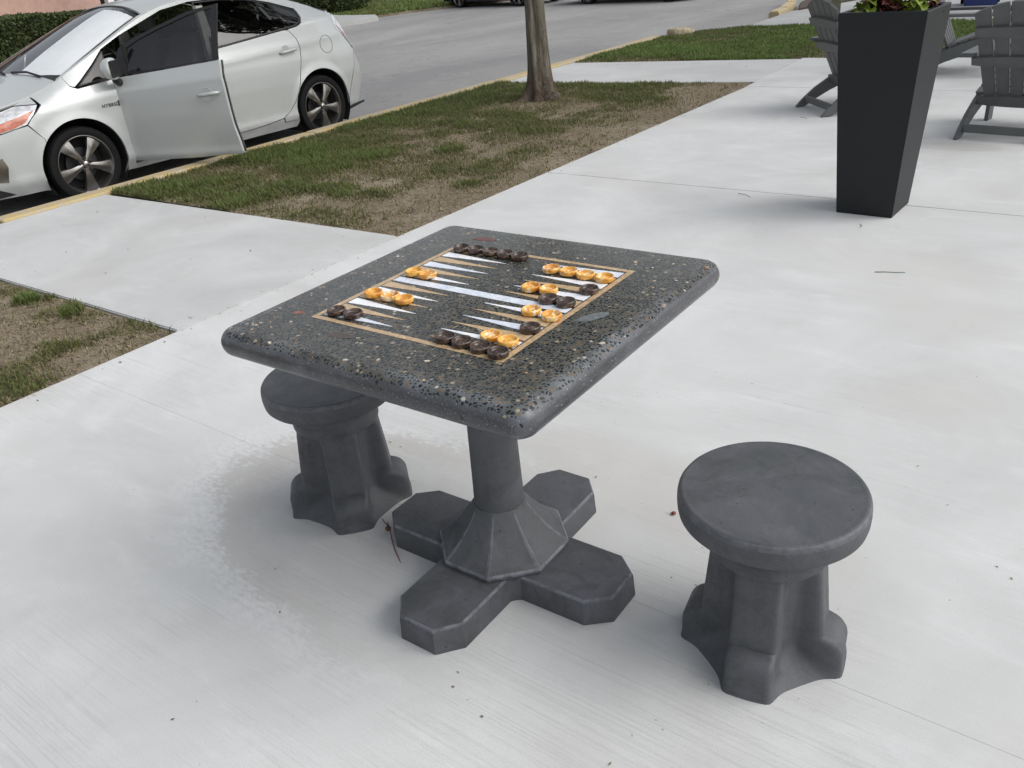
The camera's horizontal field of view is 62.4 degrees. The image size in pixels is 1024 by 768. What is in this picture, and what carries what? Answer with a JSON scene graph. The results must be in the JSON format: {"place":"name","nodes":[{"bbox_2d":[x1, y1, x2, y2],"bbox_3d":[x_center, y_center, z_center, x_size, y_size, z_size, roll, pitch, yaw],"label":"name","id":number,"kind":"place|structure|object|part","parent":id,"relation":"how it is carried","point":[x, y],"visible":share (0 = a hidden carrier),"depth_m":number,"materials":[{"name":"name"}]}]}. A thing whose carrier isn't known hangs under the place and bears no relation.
{"place":"outdoors","nodes":[
{"label":"outdoors","id":0,"kind":"place"},
{"bbox_2d":[0,280,173,407],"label":"lawn","id":1,"kind":"structure","parent":0,"point":[75,358],"depth_m":4.10,"materials":[{"name":"green plant"}]},
{"bbox_2d":[0,195,395,332],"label":"concrete walkway","id":2,"kind":"structure","parent":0,"point":[164,265],"depth_m":5.10,"materials":[{"name":"concrete"}]},
{"bbox_2d":[191,0,509,17],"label":"lawn","id":3,"kind":"structure","parent":0,"point":[430,9],"depth_m":26.73,"materials":[{"name":"plant"}]},
{"bbox_2d":[289,0,374,12],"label":"shrub","id":4,"kind":"object","parent":3,"relation":"on","point":[330,6],"visible":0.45,"depth_m":27.86,"materials":[{"name":"green plant"}]},
{"bbox_2d":[333,14,378,26],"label":"sidewalk","id":5,"kind":"structure","parent":0,"point":[346,20],"depth_m":24.03,"materials":[{"name":"concrete"}]},
{"bbox_2d":[0,0,803,215],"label":"road","id":6,"kind":"structure","parent":0,"point":[407,58],"depth_m":16.36,"materials":[{"name":"grey asphalt"}]},
{"bbox_2d":[0,0,363,199],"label":"silver car","id":7,"kind":"object","parent":6,"relation":"on","point":[164,80],"visible":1,"depth_m":7.30,"materials":[{"name":"paint"}]},
{"bbox_3d":[-4.773,-3.015,8.022,0.317,0.214,0.078,-22,32,-29],"label":"quarter window","id":8,"kind":"part","parent":7,"relation":"part of","materials":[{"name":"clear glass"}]},
{"bbox_3d":[-4.363,-3.108,8.555,0.455,1.198,1.086,16,34,35],"label":"front door","id":9,"kind":"part","parent":7,"relation":"part of","materials":[{"name":"clear glass"}]},
{"bbox_3d":[-3.509,-2.651,7.096,0.078,0.214,0.317,6,30,21],"label":"quarter window","id":10,"kind":"part","parent":7,"relation":"part of","materials":[{"name":"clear glass"}]},
{"bbox_3d":[-3.657,-3.540,9.238,0.325,1.183,1.138,16,34,35],"label":"rear door","id":11,"kind":"part","parent":7,"relation":"part of","materials":[{"name":"black glass"}]},
{"bbox_3d":[-2.876,-2.519,7.157,1.086,1.198,0.455,1,28,13],"label":"front door","id":12,"kind":"part","parent":7,"relation":"part of","materials":[{"name":"silver metal"}]},
{"bbox_3d":[-2.484,-3.202,8.377,0.325,1.183,1.138,16,34,35],"label":"rear door","id":13,"kind":"part","parent":7,"relation":"part of","materials":[{"name":"silver metal"}]},
{"bbox_3d":[-2.559,-4.118,9.212,1.194,0.155,0.327,16,34,35],"label":"rear window","id":14,"kind":"part","parent":7,"relation":"part of","materials":[{"name":"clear glass"}]},
{"bbox_2d":[0,36,658,223],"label":"curb","id":15,"kind":"structure","parent":6,"relation":"on","point":[53,205],"depth_m":7.44,"materials":[{"name":"paint"}]},
{"bbox_2d":[444,0,556,7],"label":"dark car","id":16,"kind":"object","parent":6,"relation":"on","point":[460,3],"visible":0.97,"depth_m":26.38,"materials":[{"name":"paint"}]},
{"bbox_2d":[581,0,674,3],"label":"tan car","id":17,"kind":"object","parent":6,"relation":"on","point":[588,1],"visible":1,"depth_m":23.22,"materials":[{"name":"beige paint"}]},
{"bbox_2d":[768,0,795,18],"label":"yellow curb","id":18,"kind":"structure","parent":6,"relation":"on","point":[788,6],"depth_m":15.62,"materials":[{"name":"paint"}]},
{"bbox_2d":[108,60,755,236],"bbox_3d":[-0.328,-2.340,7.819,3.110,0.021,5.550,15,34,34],"label":"lawn","id":19,"kind":"structure","parent":0,"point":[459,198],"depth_m":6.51,"materials":[{"name":"green plant"}]},
{"bbox_2d":[1,86,729,369],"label":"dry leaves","id":20,"kind":"object","parent":19,"relation":"on","point":[420,183],"visible":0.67,"depth_m":6.51,"materials":[{"name":"brown plant"}]},
{"bbox_2d":[515,0,560,102],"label":"tree","id":21,"kind":"object","parent":19,"relation":"on","point":[540,85],"visible":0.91,"depth_m":8.83,"materials":[{"name":"brown plant"}]},
{"bbox_2d":[0,58,1023,767],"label":"patio","id":22,"kind":"structure","parent":0,"point":[164,556],"depth_m":2.55,"materials":[{"name":"concrete"}]},
{"bbox_2d":[260,369,412,534],"bbox_3d":[-0.519,0.167,2.560,0.390,0.434,0.390,-10,28,-9],"label":"stool","id":23,"kind":"object","parent":22,"relation":"on","point":[352,477],"visible":0.94,"depth_m":2.48,"materials":[{"name":"grey concrete"}]},
{"bbox_2d":[382,519,400,562],"bbox_3d":[-0.347,0.448,2.435,0.017,0.023,0.197,-13,28,-14],"label":"twig","id":24,"kind":"object","parent":22,"relation":"on","point":[387,527],"visible":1,"depth_m":2.48,"materials":[{"name":"brown wood"}]},
{"bbox_2d":[221,226,719,654],"bbox_3d":[-0.049,0.139,2.142,0.857,0.791,0.857,14,33,33],"label":"game table","id":25,"kind":"object","parent":22,"relation":"on","point":[497,544],"visible":0.98,"depth_m":2.01,"materials":[{"name":"stone"}]},
{"bbox_2d":[327,305,345,316],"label":"dark checker","id":26,"kind":"object","parent":25,"relation":"on","point":[335,310],"visible":0.98,"depth_m":1.91,"materials":[{"name":"plastic"}]},
{"bbox_2d":[343,308,362,319],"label":"dark checker","id":27,"kind":"object","parent":25,"relation":"on","point":[352,313],"visible":1,"depth_m":1.89,"materials":[{"name":"plastic"}]},
{"bbox_2d":[364,288,382,298],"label":"backgammon checker","id":28,"kind":"object","parent":25,"relation":"on","point":[372,293],"visible":0.97,"depth_m":1.99,"materials":[{"name":"plastic"}]},
{"bbox_2d":[380,290,399,301],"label":"backgammon checker","id":29,"kind":"object","parent":25,"relation":"on","point":[388,296],"visible":0.95,"depth_m":1.97,"materials":[{"name":"plastic"}]},
{"bbox_2d":[394,294,413,304],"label":"backgammon checker","id":30,"kind":"object","parent":25,"relation":"on","point":[404,299],"visible":1,"depth_m":1.94,"materials":[{"name":"plastic"}]},
{"bbox_2d":[405,267,422,276],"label":"backgammon checker","id":31,"kind":"object","parent":25,"relation":"on","point":[412,272],"visible":0.98,"depth_m":2.10,"materials":[{"name":"plastic"}]},
{"bbox_2d":[419,269,436,279],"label":"backgammon checker","id":32,"kind":"object","parent":25,"relation":"on","point":[427,274],"visible":1,"depth_m":2.07,"materials":[{"name":"plastic"}]},
{"bbox_2d":[434,331,455,343],"bbox_3d":[-0.137,-0.095,1.735,0.045,0.013,0.044,5,28,17],"label":"dark checker","id":33,"kind":"object","parent":25,"relation":"on","point":[443,337],"visible":0.99,"depth_m":1.73,"materials":[{"name":"stone"}]},
{"bbox_2d":[453,243,469,252],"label":"dark checker","id":34,"kind":"object","parent":25,"relation":"on","point":[461,248],"visible":0.96,"depth_m":2.23,"materials":[{"name":"stone"}]},
{"bbox_2d":[451,335,472,348],"bbox_3d":[-0.101,-0.085,1.708,0.044,0.013,0.045,11,32,28],"label":"dark checker","id":35,"kind":"object","parent":25,"relation":"on","point":[461,341],"visible":0.98,"depth_m":1.71,"materials":[{"name":"plastic"}]},
{"bbox_2d":[468,245,483,254],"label":"dark checker","id":36,"kind":"object","parent":25,"relation":"on","point":[475,249],"visible":0.97,"depth_m":2.21,"materials":[{"name":"stone"}]},
{"bbox_2d":[470,340,491,353],"bbox_3d":[-0.062,-0.073,1.679,0.045,0.013,0.044,-6,29,-5],"label":"dark checker","id":37,"kind":"object","parent":25,"relation":"on","point":[480,346],"visible":0.98,"depth_m":1.68,"materials":[{"name":"plastic"}]},
{"bbox_2d":[482,247,498,256],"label":"dark checker","id":38,"kind":"object","parent":25,"relation":"on","point":[489,251],"visible":0.98,"depth_m":2.19,"materials":[{"name":"plastic"}]},
{"bbox_2d":[480,329,501,342],"bbox_3d":[-0.043,-0.098,1.722,0.044,0.013,0.045,-17,31,-21],"label":"backgammon checker","id":39,"kind":"object","parent":25,"relation":"on","point":[491,335],"visible":0.98,"depth_m":1.72,"materials":[{"name":"plastic"}]},
{"bbox_2d":[487,345,509,359],"bbox_3d":[-0.027,-0.061,1.649,0.044,0.013,0.045,19,35,38],"label":"dark checker","id":40,"kind":"object","parent":25,"relation":"on","point":[498,352],"visible":1,"depth_m":1.64,"materials":[{"name":"plastic"}]},
{"bbox_2d":[496,249,513,258],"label":"dark checker","id":41,"kind":"object","parent":25,"relation":"on","point":[504,254],"visible":0.98,"depth_m":2.16,"materials":[{"name":"plastic"}]},
{"bbox_2d":[497,334,518,347],"bbox_3d":[-0.008,-0.086,1.693,0.045,0.013,0.044,-3,27,3],"label":"backgammon checker","id":42,"kind":"object","parent":25,"relation":"on","point":[509,340],"visible":0.95,"depth_m":1.69,"materials":[{"name":"plastic"}]},
{"bbox_2d":[511,251,528,261],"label":"dark checker","id":43,"kind":"object","parent":25,"relation":"on","point":[519,256],"visible":1,"depth_m":2.14,"materials":[{"name":"plastic"}]},
{"bbox_2d":[519,321,540,334],"bbox_3d":[0.038,-0.115,1.741,0.045,0.013,0.044,-5,27,0],"label":"dark checker","id":44,"kind":"object","parent":25,"relation":"on","point":[530,327],"visible":1,"depth_m":1.74,"materials":[{"name":"plastic"}]},
{"bbox_2d":[521,282,539,292],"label":"backgammon checker","id":45,"kind":"object","parent":25,"relation":"on","point":[529,287],"visible":0.99,"depth_m":1.94,"materials":[{"name":"stone"}]},
{"bbox_2d":[521,304,541,316],"bbox_3d":[0.042,-0.158,1.823,0.044,0.013,0.045,-11,27,-8],"label":"backgammon checker","id":46,"kind":"object","parent":25,"relation":"on","point":[532,310],"visible":1,"depth_m":1.82,"materials":[{"name":"plastic"}]},
{"bbox_2d":[538,293,557,304],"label":"dark checker","id":47,"kind":"object","parent":25,"relation":"on","point":[547,298],"visible":0.99,"depth_m":1.87,"materials":[{"name":"stone"}]},
{"bbox_2d":[539,284,557,293],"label":"backgammon checker","id":48,"kind":"object","parent":25,"relation":"on","point":[548,288],"visible":0.97,"depth_m":1.92,"materials":[{"name":"plastic"}]},
{"bbox_2d":[541,309,561,321],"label":"backgammon checker","id":49,"kind":"object","parent":25,"relation":"on","point":[551,315],"visible":1,"depth_m":1.78,"materials":[{"name":"stone"}]},
{"bbox_2d":[542,264,560,273],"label":"backgammon checker","id":50,"kind":"object","parent":25,"relation":"on","point":[551,268],"visible":0.98,"depth_m":2.03,"materials":[{"name":"plastic"}]},
{"bbox_2d":[556,296,575,308],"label":"dark checker","id":51,"kind":"object","parent":25,"relation":"on","point":[564,302],"visible":1,"depth_m":1.84,"materials":[{"name":"plastic"}]},
{"bbox_2d":[559,266,577,276],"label":"backgammon checker","id":52,"kind":"object","parent":25,"relation":"on","point":[569,271],"visible":0.98,"depth_m":2.01,"materials":[{"name":"plastic"}]},
{"bbox_2d":[576,270,594,279],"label":"backgammon checker","id":53,"kind":"object","parent":25,"relation":"on","point":[585,274],"visible":0.98,"depth_m":1.98,"materials":[{"name":"plastic"}]},
{"bbox_2d":[579,284,598,294],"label":"dark checker","id":54,"kind":"object","parent":25,"relation":"on","point":[588,289],"visible":1,"depth_m":1.90,"materials":[{"name":"plastic"}]},
{"bbox_2d":[595,272,613,283],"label":"backgammon checker","id":55,"kind":"object","parent":25,"relation":"on","point":[604,277],"visible":1,"depth_m":1.95,"materials":[{"name":"stone"}]},
{"bbox_2d":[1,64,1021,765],"bbox_3d":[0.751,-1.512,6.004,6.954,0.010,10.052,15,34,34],"label":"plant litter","id":56,"kind":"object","parent":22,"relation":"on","point":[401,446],"visible":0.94,"depth_m":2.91,"materials":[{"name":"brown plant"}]},
{"bbox_2d":[677,441,872,704],"bbox_3d":[0.570,0.414,1.888,0.398,0.434,0.398,8,30,25],"label":"stool","id":57,"kind":"object","parent":22,"relation":"on","point":[776,529],"visible":1,"depth_m":1.81,"materials":[{"name":"grey concrete"}]},
{"bbox_2d":[795,0,838,116],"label":"garden chair","id":58,"kind":"object","parent":22,"relation":"on","point":[823,19],"visible":0.44,"depth_m":7.09,"materials":[{"name":"grey plastic"}]},
{"bbox_2d":[836,2,951,217],"bbox_3d":[2.003,-1.462,4.558,0.428,1.047,0.428,16,34,35],"label":"planter","id":59,"kind":"object","parent":22,"relation":"on","point":[888,62],"visible":0.94,"depth_m":4.39,"materials":[{"name":"black plastic"}]},
{"bbox_2d":[851,0,884,11],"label":"lime vine","id":60,"kind":"object","parent":59,"relation":"in","point":[864,6],"visible":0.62,"depth_m":4.30,"materials":[{"name":"green plant"}]},
{"bbox_2d":[861,0,910,11],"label":"coleus","id":61,"kind":"object","parent":59,"relation":"in","point":[888,5],"visible":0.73,"depth_m":4.25,"materials":[{"name":"red plant"}]},
{"bbox_2d":[892,0,936,10],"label":"lime vine","id":62,"kind":"object","parent":59,"relation":"in","point":[911,4],"visible":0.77,"depth_m":4.18,"materials":[{"name":"green plant"}]},
{"bbox_2d":[923,0,948,11],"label":"coleus","id":63,"kind":"object","parent":59,"relation":"in","point":[931,3],"visible":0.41,"depth_m":4.26,"materials":[{"name":"red plant"}]},
{"bbox_2d":[938,0,1011,64],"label":"garden chair","id":64,"kind":"object","parent":22,"relation":"on","point":[953,48],"visible":0.29,"depth_m":8.18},
{"bbox_2d":[953,0,1023,139],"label":"garden chair","id":65,"kind":"object","parent":22,"relation":"on","point":[1002,74],"visible":1,"depth_m":5.79,"materials":[{"name":"grey plastic"}]},
{"bbox_2d":[511,59,799,82],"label":"footpath","id":66,"kind":"structure","parent":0,"point":[730,71],"depth_m":10.07,"materials":[{"name":"concrete"}]},
{"bbox_2d":[575,17,1010,62],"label":"lawn","id":67,"kind":"structure","parent":0,"point":[722,59],"depth_m":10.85,"materials":[{"name":"plant"}]},
{"bbox_2d":[667,27,694,35],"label":"concrete block","id":68,"kind":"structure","parent":67,"relation":"on","point":[677,30],"depth_m":13.35,"materials":[{"name":"beige concrete"}]},
{"bbox_2d":[798,0,854,9],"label":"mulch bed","id":69,"kind":"object","parent":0,"point":[803,4],"visible":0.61,"depth_m":16.15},
{"bbox_2d":[831,0,840,12],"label":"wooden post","id":70,"kind":"object","parent":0,"point":[837,3],"depth_m":12.88,"materials":[{"name":"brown wood"}]},
{"bbox_2d":[752,0,1012,25],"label":"parking apron","id":71,"kind":"object","parent":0,"point":[798,16],"visible":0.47,"depth_m":14.32,"materials":[{"name":"concrete"}]},
{"bbox_2d":[960,0,999,5],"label":"blue bin","id":72,"kind":"object","parent":71,"relation":"on","point":[977,2],"visible":0.97,"depth_m":13.60,"materials":[{"name":"plastic"}]},
{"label":"far verge","id":73,"kind":"structure","parent":0,"visible":0},
{"bbox_2d":[0,0,116,15],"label":"pink building","id":74,"kind":"structure","parent":73,"relation":"on","point":[21,6],"depth_m":22.91,"materials":[{"name":"paint"}]},
{"bbox_2d":[0,9,122,72],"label":"hedge","id":75,"kind":"object","parent":73,"relation":"on","point":[19,31],"visible":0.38,"depth_m":16.07,"materials":[{"name":"green plant"}]}
]}

